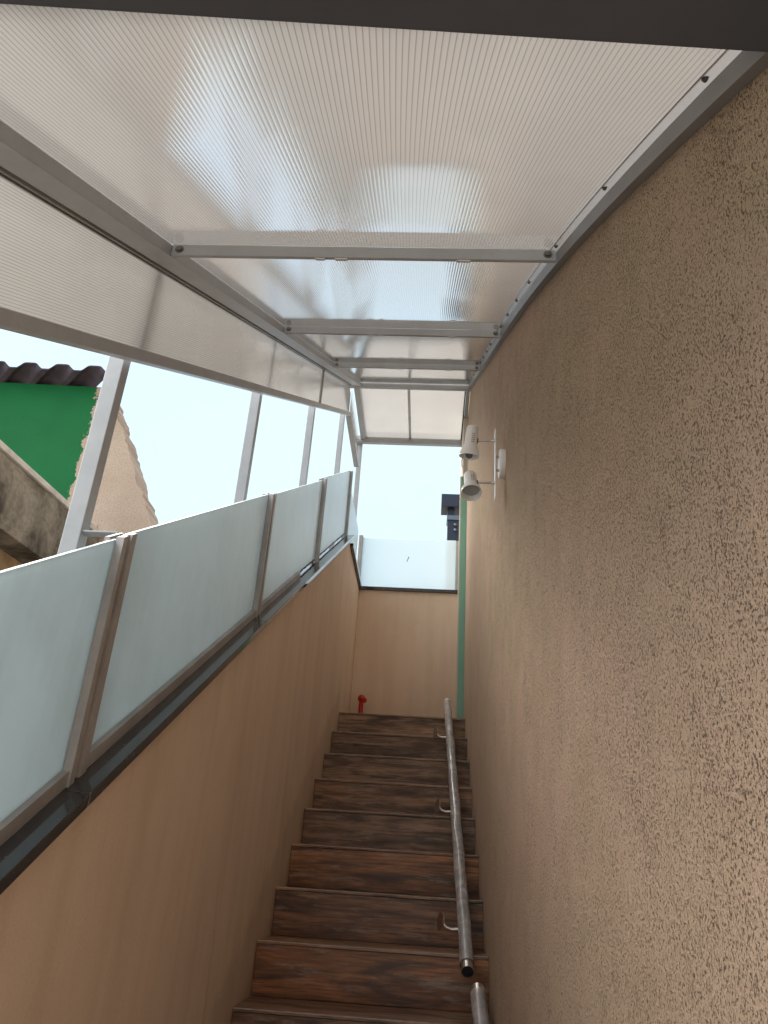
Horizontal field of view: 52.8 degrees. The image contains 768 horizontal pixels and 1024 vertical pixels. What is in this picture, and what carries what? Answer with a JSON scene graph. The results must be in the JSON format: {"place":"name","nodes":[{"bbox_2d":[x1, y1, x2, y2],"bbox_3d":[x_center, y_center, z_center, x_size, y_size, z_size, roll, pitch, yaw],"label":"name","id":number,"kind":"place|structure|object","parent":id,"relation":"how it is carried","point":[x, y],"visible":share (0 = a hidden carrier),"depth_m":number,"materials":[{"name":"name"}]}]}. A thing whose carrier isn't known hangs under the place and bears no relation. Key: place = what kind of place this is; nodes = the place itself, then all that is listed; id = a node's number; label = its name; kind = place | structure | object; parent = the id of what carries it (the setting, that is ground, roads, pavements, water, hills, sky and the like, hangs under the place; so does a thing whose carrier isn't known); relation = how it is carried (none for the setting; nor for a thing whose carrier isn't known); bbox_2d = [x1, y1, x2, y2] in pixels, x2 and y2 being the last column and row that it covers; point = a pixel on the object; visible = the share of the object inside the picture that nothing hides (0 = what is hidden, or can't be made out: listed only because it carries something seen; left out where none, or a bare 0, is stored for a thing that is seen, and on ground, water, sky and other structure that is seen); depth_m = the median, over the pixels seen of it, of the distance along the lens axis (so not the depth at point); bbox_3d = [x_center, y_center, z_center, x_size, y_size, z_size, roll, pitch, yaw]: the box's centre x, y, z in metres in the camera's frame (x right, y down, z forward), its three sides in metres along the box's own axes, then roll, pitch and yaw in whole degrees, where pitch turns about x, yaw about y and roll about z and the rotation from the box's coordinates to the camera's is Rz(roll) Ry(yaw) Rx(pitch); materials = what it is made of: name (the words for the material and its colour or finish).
{"place":"outdoors","nodes":[
{"label":"outdoors","id":0,"kind":"place"},
{"bbox_2d":[0,329,460,557],"label":"sky","id":1,"kind":"structure","parent":0,"point":[187,433],"materials":[{"name":"white"}]},
{"label":"ground","id":2,"kind":"structure","parent":0,"visible":0},
{"bbox_2d":[0,549,22,570],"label":"old wall","id":3,"kind":"structure","parent":2,"relation":"on","point":[7,561],"depth_m":4.91,"materials":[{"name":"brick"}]},
{"bbox_2d":[0,440,99,563],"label":"concrete beam","id":4,"kind":"structure","parent":3,"relation":"on","point":[34,507],"depth_m":4.84,"materials":[{"name":"concrete"}]},
{"bbox_2d":[0,361,157,542],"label":"neighbour house","id":5,"kind":"structure","parent":2,"relation":"on","point":[46,416],"depth_m":6.10,"materials":[{"name":"green paint"}]},
{"bbox_2d":[0,535,361,1023],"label":"parapet wall","id":6,"kind":"structure","parent":2,"relation":"on","point":[144,866],"depth_m":1.96,"materials":[{"name":"paint"}]},
{"bbox_2d":[0,470,357,845],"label":"glass balustrade","id":7,"kind":"object","parent":6,"relation":"on","point":[109,642],"visible":0.98,"depth_m":1.59,"materials":[{"name":"glass"}]},
{"bbox_2d":[0,0,767,554],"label":"canopy","id":8,"kind":"object","parent":6,"relation":"on","point":[394,214],"visible":0.99,"depth_m":1.25,"materials":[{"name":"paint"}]},
{"bbox_2d":[231,712,492,1023],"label":"staircase","id":9,"kind":"structure","parent":2,"relation":"on","point":[365,897],"depth_m":3.13,"materials":[{"name":"wood"}]},
{"bbox_2d":[358,694,366,712],"bbox_3d":[-0.170,1.492,5.776,0.074,0.260,0.069,2,-26,4],"label":"red fitting","id":10,"kind":"object","parent":9,"relation":"on","point":[362,699],"visible":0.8,"depth_m":5.79,"materials":[{"name":"plastic"}]},
{"bbox_2d":[350,586,457,717],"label":"end wall","id":11,"kind":"structure","parent":2,"relation":"on","point":[404,662],"depth_m":6.04,"materials":[{"name":"paint"}]},
{"bbox_2d":[357,535,458,589],"bbox_3d":[0.196,0.425,6.392,0.835,0.463,0.043,2,-26,4],"label":"end balustrade","id":12,"kind":"object","parent":11,"relation":"on","point":[407,563],"visible":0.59,"depth_m":6.39,"materials":[{"name":"white glass"}]},
{"bbox_2d":[441,494,459,570],"bbox_3d":[0.772,2.799,9.738,0.293,6.650,0.300,2,-26,4],"label":"chimney","id":13,"kind":"object","parent":2,"relation":"on","point":[450,505],"visible":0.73,"depth_m":10.97,"materials":[{"name":"grey metal"}]},
{"bbox_2d":[460,408,468,475],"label":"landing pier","id":14,"kind":"structure","parent":2,"relation":"on","point":[465,461],"depth_m":6.49,"materials":[{"name":"beige paint"}]},
{"bbox_2d":[463,67,767,1023],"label":"stucco wall","id":15,"kind":"structure","parent":2,"relation":"on","point":[615,715],"depth_m":1.09,"materials":[{"name":"beige paint"}]},
{"bbox_2d":[433,698,473,977],"bbox_3d":[0.325,1.439,4.003,0.127,1.456,2.359,2,-26,3],"label":"handrail","id":16,"kind":"object","parent":15,"relation":"attached to","point":[466,958],"visible":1,"depth_m":3.31,"materials":[{"name":"silver metal"}]},
{"bbox_2d":[455,476,466,717],"bbox_3d":[0.585,0.614,5.832,0.057,1.980,0.053,2,-26,4],"label":"door frame","id":17,"kind":"object","parent":15,"relation":"attached to","point":[459,704],"visible":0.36,"depth_m":5.75,"materials":[{"name":"teal paint"}]},
{"bbox_2d":[470,983,488,1023],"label":"handrail","id":18,"kind":"object","parent":15,"relation":"attached to","point":[479,1007],"visible":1,"depth_m":2.47,"materials":[{"name":"silver metal"}]},
{"bbox_2d":[459,425,505,501],"bbox_3d":[0.361,-0.181,2.856,0.168,0.310,0.118,2,-26,4],"label":"wall spotlight","id":19,"kind":"object","parent":15,"relation":"attached to","point":[471,490],"depth_m":2.83,"materials":[{"name":"white paint"}]}
]}

